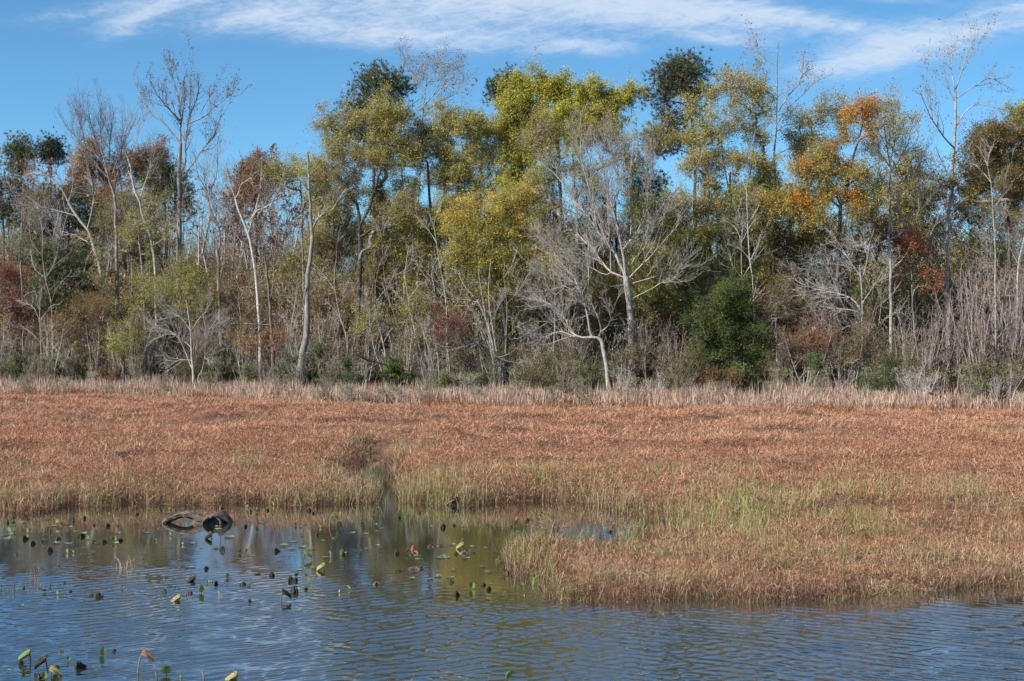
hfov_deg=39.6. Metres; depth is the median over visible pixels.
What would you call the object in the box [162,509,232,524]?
driftwood log
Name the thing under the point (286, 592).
lily stalk
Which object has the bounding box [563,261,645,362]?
understory tree
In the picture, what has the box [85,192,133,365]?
bare tree
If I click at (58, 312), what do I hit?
understory tree
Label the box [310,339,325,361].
leafy bush
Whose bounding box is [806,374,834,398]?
bare bush
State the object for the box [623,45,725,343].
pine tree
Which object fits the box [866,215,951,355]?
maple tree
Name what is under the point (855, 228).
bare tree
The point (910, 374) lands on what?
leafy bush
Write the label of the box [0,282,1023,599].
ground
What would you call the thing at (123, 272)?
understory tree
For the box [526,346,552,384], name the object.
vine thicket
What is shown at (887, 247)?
bare tree
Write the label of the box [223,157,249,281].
bare tree
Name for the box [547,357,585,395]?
bare bush
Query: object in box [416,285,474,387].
red sapling
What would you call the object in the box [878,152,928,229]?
bare tree
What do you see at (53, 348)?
vine thicket
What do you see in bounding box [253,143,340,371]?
oak tree
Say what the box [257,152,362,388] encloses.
bare tree
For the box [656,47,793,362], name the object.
oak tree
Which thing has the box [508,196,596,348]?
understory tree
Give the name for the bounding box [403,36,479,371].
bare tree
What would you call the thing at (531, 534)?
red weed
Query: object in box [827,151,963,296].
oak tree
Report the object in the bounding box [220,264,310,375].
understory tree
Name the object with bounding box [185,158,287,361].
bare tree
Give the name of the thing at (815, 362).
leafy bush
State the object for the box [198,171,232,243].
bare tree
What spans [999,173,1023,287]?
bare tree
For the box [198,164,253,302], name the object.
bare tree
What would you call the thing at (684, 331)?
understory tree
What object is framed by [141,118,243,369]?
bare tree
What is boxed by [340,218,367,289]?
bare tree
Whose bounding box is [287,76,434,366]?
oak tree
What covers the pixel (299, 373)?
bare bush
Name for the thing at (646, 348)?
bare sapling
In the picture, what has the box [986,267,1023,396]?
twiggy sapling
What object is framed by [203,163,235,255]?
bare tree
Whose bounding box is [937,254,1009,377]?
twiggy sapling
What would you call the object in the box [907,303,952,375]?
twiggy sapling
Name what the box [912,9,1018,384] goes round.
bare tree
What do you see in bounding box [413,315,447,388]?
bare sapling
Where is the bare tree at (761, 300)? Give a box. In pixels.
[732,218,807,360]
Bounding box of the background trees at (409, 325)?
[0,197,1022,385]
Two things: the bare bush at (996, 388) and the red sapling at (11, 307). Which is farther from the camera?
the red sapling at (11, 307)
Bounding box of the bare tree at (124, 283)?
[98,186,164,354]
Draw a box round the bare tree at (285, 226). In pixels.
[259,183,307,295]
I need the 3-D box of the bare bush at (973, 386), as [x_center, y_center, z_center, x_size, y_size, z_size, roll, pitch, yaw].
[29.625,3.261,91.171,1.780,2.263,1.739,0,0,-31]
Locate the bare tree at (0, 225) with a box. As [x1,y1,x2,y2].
[0,141,25,259]
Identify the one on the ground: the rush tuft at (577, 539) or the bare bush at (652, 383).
the bare bush at (652, 383)
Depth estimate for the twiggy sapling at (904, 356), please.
104.62 m
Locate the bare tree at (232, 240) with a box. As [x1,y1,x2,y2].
[209,154,253,268]
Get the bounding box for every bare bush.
[17,372,35,392]
[19,362,44,382]
[29,351,58,383]
[53,376,69,393]
[58,353,83,379]
[82,370,98,381]
[100,382,115,393]
[107,352,127,383]
[123,352,150,384]
[155,372,172,390]
[159,362,188,382]
[199,369,219,390]
[206,352,231,384]
[237,384,251,392]
[254,360,276,383]
[267,370,293,394]
[279,350,307,386]
[313,376,333,400]
[314,355,340,385]
[321,353,350,384]
[334,382,356,402]
[349,355,382,386]
[356,389,368,401]
[373,385,392,403]
[386,382,410,402]
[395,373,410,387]
[414,379,437,402]
[416,349,447,387]
[452,371,482,390]
[468,386,491,399]
[482,359,511,388]
[509,378,530,399]
[511,355,543,387]
[544,383,560,404]
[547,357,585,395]
[565,374,594,405]
[603,361,635,389]
[620,374,647,398]
[639,378,660,392]
[649,362,671,389]
[672,375,695,397]
[685,365,705,390]
[706,380,730,402]
[742,372,763,394]
[756,379,775,399]
[763,363,786,388]
[771,365,794,389]
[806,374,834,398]
[807,367,829,390]
[836,378,853,391]
[858,388,872,397]
[859,364,888,389]
[882,370,923,396]
[893,367,913,394]
[909,372,948,395]
[949,360,982,393]
[963,374,986,401]
[986,372,1012,401]
[1002,361,1023,401]
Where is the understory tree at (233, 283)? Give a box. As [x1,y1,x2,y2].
[202,251,294,352]
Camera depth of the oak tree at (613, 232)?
123.69 m
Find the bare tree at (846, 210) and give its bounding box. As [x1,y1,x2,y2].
[828,162,871,270]
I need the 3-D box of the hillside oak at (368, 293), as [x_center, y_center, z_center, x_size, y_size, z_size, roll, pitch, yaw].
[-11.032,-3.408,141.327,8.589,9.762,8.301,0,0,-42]
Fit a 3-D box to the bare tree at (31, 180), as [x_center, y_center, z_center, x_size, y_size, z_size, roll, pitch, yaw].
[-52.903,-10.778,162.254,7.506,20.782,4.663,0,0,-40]
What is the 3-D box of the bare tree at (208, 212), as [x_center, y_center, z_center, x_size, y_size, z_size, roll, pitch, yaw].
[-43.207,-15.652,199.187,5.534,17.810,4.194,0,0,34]
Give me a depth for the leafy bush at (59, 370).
123.63 m
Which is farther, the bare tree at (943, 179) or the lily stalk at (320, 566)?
the bare tree at (943, 179)
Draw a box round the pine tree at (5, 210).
[0,172,35,264]
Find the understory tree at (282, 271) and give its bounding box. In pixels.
[248,226,347,364]
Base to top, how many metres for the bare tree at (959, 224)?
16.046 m
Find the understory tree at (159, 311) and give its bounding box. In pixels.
[124,256,183,375]
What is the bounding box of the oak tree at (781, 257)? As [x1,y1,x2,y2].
[744,152,821,349]
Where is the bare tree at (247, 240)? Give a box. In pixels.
[224,172,280,363]
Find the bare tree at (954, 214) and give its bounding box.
[914,161,986,306]
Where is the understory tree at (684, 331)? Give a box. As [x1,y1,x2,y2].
[663,272,740,360]
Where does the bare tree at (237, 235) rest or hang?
on the ground
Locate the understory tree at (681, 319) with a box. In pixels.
[657,274,721,362]
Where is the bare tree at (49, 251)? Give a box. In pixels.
[27,179,86,365]
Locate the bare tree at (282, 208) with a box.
[222,143,305,267]
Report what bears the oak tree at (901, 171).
on the ground
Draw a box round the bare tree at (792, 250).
[771,179,827,369]
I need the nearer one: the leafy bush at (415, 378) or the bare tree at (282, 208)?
the leafy bush at (415, 378)
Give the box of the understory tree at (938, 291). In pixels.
[870,233,1006,370]
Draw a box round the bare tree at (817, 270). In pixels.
[773,220,897,376]
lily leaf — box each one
[41,671,47,679]
[74,661,86,668]
[94,592,103,597]
[99,646,104,655]
[161,666,170,675]
[198,584,204,592]
[290,586,298,593]
[469,582,474,588]
[506,671,513,679]
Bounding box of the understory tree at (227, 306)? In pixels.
[222,284,266,368]
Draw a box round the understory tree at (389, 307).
[348,237,452,357]
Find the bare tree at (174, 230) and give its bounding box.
[150,177,201,282]
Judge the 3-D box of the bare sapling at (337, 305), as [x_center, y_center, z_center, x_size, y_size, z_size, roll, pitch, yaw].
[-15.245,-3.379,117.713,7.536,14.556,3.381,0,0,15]
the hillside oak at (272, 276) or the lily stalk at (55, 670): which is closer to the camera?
the lily stalk at (55, 670)
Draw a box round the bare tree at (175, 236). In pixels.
[164,199,196,286]
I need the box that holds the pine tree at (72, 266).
[42,244,115,376]
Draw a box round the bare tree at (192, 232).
[172,185,213,262]
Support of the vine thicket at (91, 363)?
on the ground
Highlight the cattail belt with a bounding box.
[0,371,1023,415]
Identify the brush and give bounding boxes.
[0,198,1023,389]
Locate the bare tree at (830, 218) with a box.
[808,181,845,266]
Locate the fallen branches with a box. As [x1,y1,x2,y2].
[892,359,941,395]
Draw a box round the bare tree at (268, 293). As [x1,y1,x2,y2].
[237,177,324,371]
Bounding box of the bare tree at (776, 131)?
[735,13,833,379]
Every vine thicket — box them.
[0,313,24,364]
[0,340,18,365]
[18,324,39,379]
[30,317,79,381]
[53,328,88,380]
[78,299,109,383]
[98,311,151,383]
[101,305,128,380]
[123,318,171,380]
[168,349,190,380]
[183,313,210,380]
[225,328,260,381]
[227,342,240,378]
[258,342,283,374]
[264,314,323,379]
[291,309,350,376]
[317,321,344,375]
[345,341,363,367]
[352,303,383,383]
[379,322,403,380]
[388,300,422,391]
[420,344,455,378]
[437,342,473,390]
[458,346,488,387]
[489,323,540,376]
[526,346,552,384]
[540,320,590,386]
[542,316,595,389]
[562,338,599,390]
[599,331,647,388]
[622,296,656,390]
[652,344,669,391]
[658,323,676,389]
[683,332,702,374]
[745,346,770,393]
[757,324,793,381]
[777,316,843,388]
[785,304,812,374]
[818,340,861,392]
[837,311,868,391]
[846,340,888,380]
[871,337,918,378]
[883,322,940,370]
[906,309,940,373]
[942,335,976,390]
[958,296,994,380]
[988,343,1004,396]
[1004,344,1023,384]
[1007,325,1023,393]
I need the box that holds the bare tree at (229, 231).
[202,187,258,282]
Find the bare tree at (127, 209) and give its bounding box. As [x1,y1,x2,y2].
[114,173,135,300]
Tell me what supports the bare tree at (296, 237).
on the ground
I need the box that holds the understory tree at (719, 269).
[706,248,781,341]
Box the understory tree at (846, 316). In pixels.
[800,268,897,370]
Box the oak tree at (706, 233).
[612,177,783,333]
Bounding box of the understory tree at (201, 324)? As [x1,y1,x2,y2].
[158,256,234,366]
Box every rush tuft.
[504,544,537,561]
[525,572,545,584]
[554,578,583,597]
[565,531,591,546]
[573,517,595,544]
[607,513,649,542]
[699,512,722,532]
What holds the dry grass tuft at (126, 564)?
in the water
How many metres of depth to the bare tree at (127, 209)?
164.18 m
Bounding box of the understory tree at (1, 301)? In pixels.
[0,254,41,339]
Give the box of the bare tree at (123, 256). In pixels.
[82,167,141,289]
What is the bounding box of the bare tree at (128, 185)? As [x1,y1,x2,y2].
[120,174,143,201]
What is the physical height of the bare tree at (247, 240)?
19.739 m
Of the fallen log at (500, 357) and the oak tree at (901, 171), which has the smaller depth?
the fallen log at (500, 357)
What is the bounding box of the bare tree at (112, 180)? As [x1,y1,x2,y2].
[87,174,119,288]
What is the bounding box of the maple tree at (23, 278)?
[0,248,43,358]
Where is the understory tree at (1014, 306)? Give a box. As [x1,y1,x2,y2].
[999,280,1023,349]
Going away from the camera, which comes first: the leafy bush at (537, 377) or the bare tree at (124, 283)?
the leafy bush at (537, 377)
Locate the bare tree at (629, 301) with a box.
[521,104,717,391]
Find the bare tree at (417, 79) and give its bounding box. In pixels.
[349,35,437,365]
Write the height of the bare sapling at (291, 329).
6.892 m
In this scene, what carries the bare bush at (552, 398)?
on the ground
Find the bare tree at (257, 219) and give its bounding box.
[232,148,270,267]
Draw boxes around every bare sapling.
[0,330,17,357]
[7,280,74,360]
[11,190,81,347]
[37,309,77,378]
[133,324,154,381]
[185,282,234,358]
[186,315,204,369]
[211,260,263,377]
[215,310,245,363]
[272,276,322,356]
[278,312,316,386]
[291,214,372,383]
[323,288,369,384]
[355,210,431,379]
[355,239,408,354]
[358,300,403,384]
[378,233,445,376]
[400,192,478,369]
[402,240,467,371]
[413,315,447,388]
[463,238,544,371]
[467,299,501,377]
[509,301,545,373]
[530,209,579,389]
[561,320,591,389]
[605,317,639,381]
[634,316,663,386]
[707,133,771,384]
[711,189,778,367]
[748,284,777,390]
[771,321,799,390]
[781,280,854,368]
[833,245,908,371]
[834,281,886,377]
[883,302,921,354]
[938,295,976,396]
[967,131,1023,393]
[977,296,1023,394]
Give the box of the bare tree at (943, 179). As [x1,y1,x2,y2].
[930,155,957,233]
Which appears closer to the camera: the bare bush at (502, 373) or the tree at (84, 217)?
the bare bush at (502, 373)
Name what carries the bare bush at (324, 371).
on the ground
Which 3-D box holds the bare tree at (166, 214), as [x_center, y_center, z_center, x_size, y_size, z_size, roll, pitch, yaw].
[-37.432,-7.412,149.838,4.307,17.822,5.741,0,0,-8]
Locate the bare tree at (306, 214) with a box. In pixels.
[297,163,330,271]
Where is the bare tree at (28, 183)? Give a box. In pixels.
[9,143,57,285]
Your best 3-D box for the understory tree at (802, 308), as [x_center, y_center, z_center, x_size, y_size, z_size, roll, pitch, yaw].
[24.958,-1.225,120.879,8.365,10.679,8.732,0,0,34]
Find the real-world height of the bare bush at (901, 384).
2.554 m
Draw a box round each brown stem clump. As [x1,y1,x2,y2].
[0,582,23,594]
[29,567,38,582]
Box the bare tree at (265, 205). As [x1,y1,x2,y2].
[239,143,283,251]
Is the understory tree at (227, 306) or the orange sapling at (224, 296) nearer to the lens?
the orange sapling at (224, 296)
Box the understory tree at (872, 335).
[847,285,908,377]
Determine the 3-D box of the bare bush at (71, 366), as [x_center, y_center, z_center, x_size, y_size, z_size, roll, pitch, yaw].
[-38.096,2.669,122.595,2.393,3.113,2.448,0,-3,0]
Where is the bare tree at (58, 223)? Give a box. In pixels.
[42,171,83,321]
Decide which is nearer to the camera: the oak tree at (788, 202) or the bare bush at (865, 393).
the bare bush at (865, 393)
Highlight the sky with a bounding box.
[0,0,1023,287]
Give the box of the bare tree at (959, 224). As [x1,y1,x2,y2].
[937,185,970,277]
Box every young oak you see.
[0,184,64,374]
[43,281,128,379]
[67,171,193,383]
[94,298,153,383]
[140,240,229,381]
[343,272,455,378]
[746,266,843,378]
[823,305,885,388]
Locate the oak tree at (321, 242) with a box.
[292,182,384,312]
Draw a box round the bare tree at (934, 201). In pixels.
[920,146,945,267]
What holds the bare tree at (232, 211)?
on the ground
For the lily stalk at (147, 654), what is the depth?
20.86 m
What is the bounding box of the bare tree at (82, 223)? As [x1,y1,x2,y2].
[2,125,111,374]
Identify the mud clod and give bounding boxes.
[408,564,423,569]
[460,548,474,553]
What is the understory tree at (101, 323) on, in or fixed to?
on the ground
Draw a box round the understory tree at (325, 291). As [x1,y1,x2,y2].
[275,258,381,373]
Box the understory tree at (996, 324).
[951,282,1019,363]
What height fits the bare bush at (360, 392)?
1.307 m
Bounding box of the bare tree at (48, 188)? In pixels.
[0,157,82,290]
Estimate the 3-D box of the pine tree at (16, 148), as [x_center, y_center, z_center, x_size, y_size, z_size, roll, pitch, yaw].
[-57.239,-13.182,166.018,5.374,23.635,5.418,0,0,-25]
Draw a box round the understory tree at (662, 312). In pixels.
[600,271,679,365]
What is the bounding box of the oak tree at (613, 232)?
[575,154,668,340]
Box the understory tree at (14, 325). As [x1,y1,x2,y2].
[0,284,38,357]
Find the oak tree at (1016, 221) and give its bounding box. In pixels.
[933,180,1023,363]
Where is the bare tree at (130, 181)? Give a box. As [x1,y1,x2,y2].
[120,142,142,204]
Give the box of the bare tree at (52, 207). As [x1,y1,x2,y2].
[22,169,88,284]
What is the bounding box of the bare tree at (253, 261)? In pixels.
[201,143,295,375]
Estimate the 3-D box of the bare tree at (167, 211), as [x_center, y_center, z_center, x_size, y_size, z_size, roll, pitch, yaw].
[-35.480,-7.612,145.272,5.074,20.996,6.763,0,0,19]
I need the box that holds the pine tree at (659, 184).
[619,162,678,232]
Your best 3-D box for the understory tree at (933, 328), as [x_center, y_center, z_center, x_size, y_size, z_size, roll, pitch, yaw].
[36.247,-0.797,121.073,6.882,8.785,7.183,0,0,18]
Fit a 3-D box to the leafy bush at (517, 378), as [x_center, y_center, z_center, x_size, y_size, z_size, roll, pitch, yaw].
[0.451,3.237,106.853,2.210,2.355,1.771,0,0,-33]
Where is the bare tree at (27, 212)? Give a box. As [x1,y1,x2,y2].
[12,179,34,252]
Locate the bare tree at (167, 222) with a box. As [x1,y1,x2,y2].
[144,170,190,269]
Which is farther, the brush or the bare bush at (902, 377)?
the brush
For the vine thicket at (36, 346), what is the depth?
125.89 m
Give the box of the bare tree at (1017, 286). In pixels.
[948,201,1023,352]
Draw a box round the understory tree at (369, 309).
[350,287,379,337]
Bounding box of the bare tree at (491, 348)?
[416,255,512,389]
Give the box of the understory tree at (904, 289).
[828,231,958,370]
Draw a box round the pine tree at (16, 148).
[0,128,42,223]
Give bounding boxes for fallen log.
[217,316,268,326]
[356,353,389,373]
[493,352,534,365]
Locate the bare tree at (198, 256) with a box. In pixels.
[171,175,215,286]
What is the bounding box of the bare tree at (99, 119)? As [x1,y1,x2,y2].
[52,78,137,377]
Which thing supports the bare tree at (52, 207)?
on the ground
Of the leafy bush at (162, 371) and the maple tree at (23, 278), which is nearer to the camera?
the leafy bush at (162, 371)
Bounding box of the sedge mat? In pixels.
[0,389,1023,602]
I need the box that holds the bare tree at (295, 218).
[274,176,307,256]
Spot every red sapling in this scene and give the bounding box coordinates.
[0,260,73,374]
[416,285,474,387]
[776,307,844,386]
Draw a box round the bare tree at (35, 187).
[12,173,48,220]
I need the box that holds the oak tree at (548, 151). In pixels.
[511,93,693,375]
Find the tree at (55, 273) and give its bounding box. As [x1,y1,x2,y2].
[12,236,92,356]
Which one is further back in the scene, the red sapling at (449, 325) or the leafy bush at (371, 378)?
the leafy bush at (371, 378)
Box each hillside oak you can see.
[103,242,151,292]
[190,240,236,289]
[257,249,311,311]
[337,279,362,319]
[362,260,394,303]
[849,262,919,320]
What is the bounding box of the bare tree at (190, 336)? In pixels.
[131,276,233,385]
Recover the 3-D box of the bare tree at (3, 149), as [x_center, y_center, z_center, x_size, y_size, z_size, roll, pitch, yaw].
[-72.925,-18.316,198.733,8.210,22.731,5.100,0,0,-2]
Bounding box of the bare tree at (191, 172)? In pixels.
[170,158,205,254]
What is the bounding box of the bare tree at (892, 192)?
[845,78,943,379]
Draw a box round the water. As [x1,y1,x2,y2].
[0,448,1023,680]
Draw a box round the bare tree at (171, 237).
[162,179,193,264]
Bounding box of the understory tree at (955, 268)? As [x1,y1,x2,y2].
[906,213,1023,375]
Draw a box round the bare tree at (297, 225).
[286,170,346,271]
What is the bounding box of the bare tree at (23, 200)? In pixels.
[2,162,58,317]
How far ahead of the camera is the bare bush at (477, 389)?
91.44 m
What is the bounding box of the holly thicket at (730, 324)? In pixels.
[674,255,779,392]
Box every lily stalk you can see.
[18,649,30,663]
[34,655,47,671]
[49,665,61,676]
[137,648,153,672]
[171,594,179,601]
[187,575,195,581]
[225,671,236,679]
[280,588,290,601]
[303,550,311,559]
[317,562,324,570]
[329,512,338,525]
[456,542,463,548]
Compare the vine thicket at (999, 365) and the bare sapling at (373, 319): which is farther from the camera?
the bare sapling at (373, 319)
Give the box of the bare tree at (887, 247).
[858,178,934,283]
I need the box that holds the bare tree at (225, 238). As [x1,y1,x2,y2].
[207,175,247,305]
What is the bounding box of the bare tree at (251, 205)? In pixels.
[231,164,276,281]
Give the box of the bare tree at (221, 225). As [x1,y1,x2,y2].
[207,165,235,260]
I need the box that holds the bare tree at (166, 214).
[143,184,174,272]
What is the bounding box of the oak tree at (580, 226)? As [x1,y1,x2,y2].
[489,163,605,288]
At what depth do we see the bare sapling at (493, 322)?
110.43 m
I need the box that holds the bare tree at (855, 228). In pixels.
[842,187,869,265]
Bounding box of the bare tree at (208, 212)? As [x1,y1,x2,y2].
[190,171,215,267]
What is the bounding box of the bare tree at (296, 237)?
[268,193,314,318]
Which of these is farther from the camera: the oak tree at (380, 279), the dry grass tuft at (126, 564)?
the oak tree at (380, 279)
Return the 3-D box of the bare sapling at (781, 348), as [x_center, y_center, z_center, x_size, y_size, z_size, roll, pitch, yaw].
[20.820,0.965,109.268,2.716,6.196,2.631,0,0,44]
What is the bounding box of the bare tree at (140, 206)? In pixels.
[91,86,166,367]
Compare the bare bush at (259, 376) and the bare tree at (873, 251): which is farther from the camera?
the bare tree at (873, 251)
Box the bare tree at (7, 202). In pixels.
[0,163,18,263]
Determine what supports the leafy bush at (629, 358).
on the ground
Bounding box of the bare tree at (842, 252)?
[813,181,868,302]
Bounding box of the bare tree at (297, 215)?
[289,180,306,246]
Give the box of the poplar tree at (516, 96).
[481,45,654,358]
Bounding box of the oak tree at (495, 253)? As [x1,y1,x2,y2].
[431,162,557,389]
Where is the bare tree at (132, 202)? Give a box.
[106,175,157,290]
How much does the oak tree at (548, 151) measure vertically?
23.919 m
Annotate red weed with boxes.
[512,522,545,551]
[536,510,569,539]
[591,504,647,545]
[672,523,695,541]
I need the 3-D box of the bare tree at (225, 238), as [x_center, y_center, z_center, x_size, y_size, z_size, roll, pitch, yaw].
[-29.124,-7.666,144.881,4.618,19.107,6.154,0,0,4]
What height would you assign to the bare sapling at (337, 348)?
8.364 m
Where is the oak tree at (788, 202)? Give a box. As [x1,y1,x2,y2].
[747,86,891,379]
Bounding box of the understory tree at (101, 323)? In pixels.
[78,290,128,366]
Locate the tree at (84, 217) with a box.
[5,180,113,289]
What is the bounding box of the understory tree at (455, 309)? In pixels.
[430,275,514,382]
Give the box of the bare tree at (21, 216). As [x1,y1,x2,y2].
[0,153,53,355]
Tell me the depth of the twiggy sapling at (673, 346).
107.09 m
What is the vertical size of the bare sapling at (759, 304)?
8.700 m
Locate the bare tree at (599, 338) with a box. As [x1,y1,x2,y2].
[508,212,627,390]
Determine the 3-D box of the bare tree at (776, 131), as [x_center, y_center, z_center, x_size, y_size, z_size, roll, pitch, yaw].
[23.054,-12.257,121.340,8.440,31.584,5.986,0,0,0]
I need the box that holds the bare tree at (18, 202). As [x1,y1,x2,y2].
[4,169,39,244]
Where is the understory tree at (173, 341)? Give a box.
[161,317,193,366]
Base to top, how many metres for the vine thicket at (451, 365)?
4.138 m
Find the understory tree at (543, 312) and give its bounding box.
[491,237,582,360]
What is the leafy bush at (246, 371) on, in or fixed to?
on the ground
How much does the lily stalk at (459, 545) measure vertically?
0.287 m
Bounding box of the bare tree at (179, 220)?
[133,29,254,373]
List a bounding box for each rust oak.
[53,128,129,277]
[114,131,190,266]
[221,142,292,268]
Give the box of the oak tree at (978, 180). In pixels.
[940,109,1023,351]
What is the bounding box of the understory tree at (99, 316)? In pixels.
[42,263,127,370]
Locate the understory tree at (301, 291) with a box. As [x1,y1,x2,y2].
[277,261,369,364]
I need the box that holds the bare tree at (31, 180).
[14,153,67,242]
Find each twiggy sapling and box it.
[138,321,168,378]
[239,299,276,373]
[262,306,299,376]
[310,301,342,369]
[518,318,547,363]
[658,319,691,385]
[887,306,927,395]
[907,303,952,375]
[924,293,964,394]
[929,268,991,395]
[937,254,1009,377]
[948,242,1011,375]
[956,249,1021,392]
[973,240,1023,389]
[984,244,1023,365]
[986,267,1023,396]
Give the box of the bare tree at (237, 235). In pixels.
[213,180,264,291]
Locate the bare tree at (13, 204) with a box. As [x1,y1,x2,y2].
[2,159,34,256]
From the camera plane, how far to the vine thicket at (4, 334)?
125.94 m
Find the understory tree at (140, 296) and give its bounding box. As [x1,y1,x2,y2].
[119,259,175,367]
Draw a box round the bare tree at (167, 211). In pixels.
[144,167,191,353]
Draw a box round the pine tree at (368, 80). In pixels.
[320,57,424,377]
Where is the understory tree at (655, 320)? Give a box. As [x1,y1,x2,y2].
[596,237,685,370]
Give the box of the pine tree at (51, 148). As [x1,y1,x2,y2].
[22,126,75,263]
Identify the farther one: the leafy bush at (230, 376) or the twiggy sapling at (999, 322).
the leafy bush at (230, 376)
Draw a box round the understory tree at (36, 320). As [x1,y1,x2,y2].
[18,273,66,361]
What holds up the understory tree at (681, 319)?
on the ground
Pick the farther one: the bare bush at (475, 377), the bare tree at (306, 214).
the bare tree at (306, 214)
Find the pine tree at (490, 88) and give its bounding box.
[470,62,531,225]
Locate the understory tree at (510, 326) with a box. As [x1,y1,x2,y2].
[420,222,560,368]
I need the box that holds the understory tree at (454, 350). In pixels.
[405,269,485,378]
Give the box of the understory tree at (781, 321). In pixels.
[731,256,792,367]
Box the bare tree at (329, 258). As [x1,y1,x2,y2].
[312,191,356,289]
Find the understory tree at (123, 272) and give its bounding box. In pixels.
[76,247,158,366]
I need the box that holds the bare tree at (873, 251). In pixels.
[858,208,887,287]
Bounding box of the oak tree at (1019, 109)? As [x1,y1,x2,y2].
[987,96,1023,140]
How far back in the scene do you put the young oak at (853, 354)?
104.70 m
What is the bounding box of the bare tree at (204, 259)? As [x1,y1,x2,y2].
[182,192,217,279]
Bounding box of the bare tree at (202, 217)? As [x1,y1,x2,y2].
[188,179,218,258]
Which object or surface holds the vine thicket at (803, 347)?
on the ground
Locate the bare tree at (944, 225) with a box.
[906,169,961,283]
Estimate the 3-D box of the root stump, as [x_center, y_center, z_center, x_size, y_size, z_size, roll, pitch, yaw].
[-1.633,4.692,41.252,0.756,0.337,0.499,0,0,0]
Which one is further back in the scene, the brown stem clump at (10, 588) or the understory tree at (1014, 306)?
the understory tree at (1014, 306)
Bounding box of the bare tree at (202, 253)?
[184,161,231,273]
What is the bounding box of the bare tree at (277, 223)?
[272,193,295,267]
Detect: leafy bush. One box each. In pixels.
[0,356,19,379]
[2,353,27,382]
[34,352,60,383]
[43,351,66,379]
[71,346,104,382]
[90,365,121,383]
[127,360,147,382]
[147,353,175,380]
[153,341,217,386]
[205,337,239,385]
[237,360,265,384]
[265,348,302,386]
[305,356,326,389]
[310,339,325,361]
[318,363,342,383]
[329,349,371,388]
[351,361,374,380]
[377,350,417,388]
[412,370,427,387]
[428,368,454,392]
[451,371,474,389]
[472,342,514,389]
[493,342,570,392]
[505,371,529,389]
[538,346,586,395]
[576,359,606,394]
[592,335,660,389]
[599,368,623,390]
[634,341,707,390]
[635,349,675,390]
[693,362,744,393]
[727,357,759,395]
[755,369,774,391]
[780,341,822,389]
[803,350,823,374]
[811,356,834,386]
[823,356,852,389]
[850,371,874,392]
[861,348,907,395]
[898,354,923,391]
[902,353,950,395]
[941,347,995,394]
[962,357,995,398]
[980,346,1023,399]
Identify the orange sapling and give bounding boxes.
[204,240,252,368]
[217,306,296,371]
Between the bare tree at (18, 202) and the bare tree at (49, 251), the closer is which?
the bare tree at (49, 251)
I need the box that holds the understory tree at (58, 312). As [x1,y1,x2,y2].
[7,272,87,363]
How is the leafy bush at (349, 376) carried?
on the ground
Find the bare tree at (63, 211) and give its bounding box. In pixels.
[27,174,85,255]
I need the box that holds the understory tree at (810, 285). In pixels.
[754,248,860,368]
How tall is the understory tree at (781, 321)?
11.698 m
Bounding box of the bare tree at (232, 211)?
[202,148,266,290]
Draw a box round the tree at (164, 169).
[130,148,203,270]
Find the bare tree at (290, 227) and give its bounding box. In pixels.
[275,190,300,265]
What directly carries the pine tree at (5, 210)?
on the ground
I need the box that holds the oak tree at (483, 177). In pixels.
[411,93,502,369]
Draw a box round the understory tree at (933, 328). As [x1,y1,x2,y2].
[902,291,956,371]
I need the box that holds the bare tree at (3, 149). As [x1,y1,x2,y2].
[0,130,17,181]
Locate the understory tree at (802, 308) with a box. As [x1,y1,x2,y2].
[756,265,853,365]
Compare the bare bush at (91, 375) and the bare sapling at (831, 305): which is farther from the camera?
the bare bush at (91, 375)
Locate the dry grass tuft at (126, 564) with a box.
[116,557,134,568]
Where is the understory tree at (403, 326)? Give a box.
[361,268,438,370]
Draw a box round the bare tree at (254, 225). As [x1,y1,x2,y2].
[238,153,285,273]
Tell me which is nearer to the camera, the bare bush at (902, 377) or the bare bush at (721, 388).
the bare bush at (721, 388)
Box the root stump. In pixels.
[445,497,465,505]
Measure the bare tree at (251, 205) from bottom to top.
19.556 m
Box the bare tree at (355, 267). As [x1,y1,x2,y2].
[343,224,366,325]
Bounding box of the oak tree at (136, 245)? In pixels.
[85,182,176,344]
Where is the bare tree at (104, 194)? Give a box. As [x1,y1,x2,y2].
[84,145,137,371]
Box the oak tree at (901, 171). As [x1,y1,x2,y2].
[765,82,942,376]
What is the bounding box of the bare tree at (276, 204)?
[260,161,287,255]
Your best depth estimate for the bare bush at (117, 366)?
122.64 m
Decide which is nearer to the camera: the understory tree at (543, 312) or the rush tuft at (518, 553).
the rush tuft at (518, 553)
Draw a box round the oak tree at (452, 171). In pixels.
[371,93,499,378]
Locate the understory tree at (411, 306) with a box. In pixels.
[368,260,450,368]
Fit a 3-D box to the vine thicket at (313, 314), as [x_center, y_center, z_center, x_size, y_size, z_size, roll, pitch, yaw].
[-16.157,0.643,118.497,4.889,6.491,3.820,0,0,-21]
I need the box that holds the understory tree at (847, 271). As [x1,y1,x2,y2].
[817,254,876,367]
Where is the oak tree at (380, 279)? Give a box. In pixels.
[340,169,431,354]
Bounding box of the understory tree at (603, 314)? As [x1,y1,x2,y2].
[565,249,625,370]

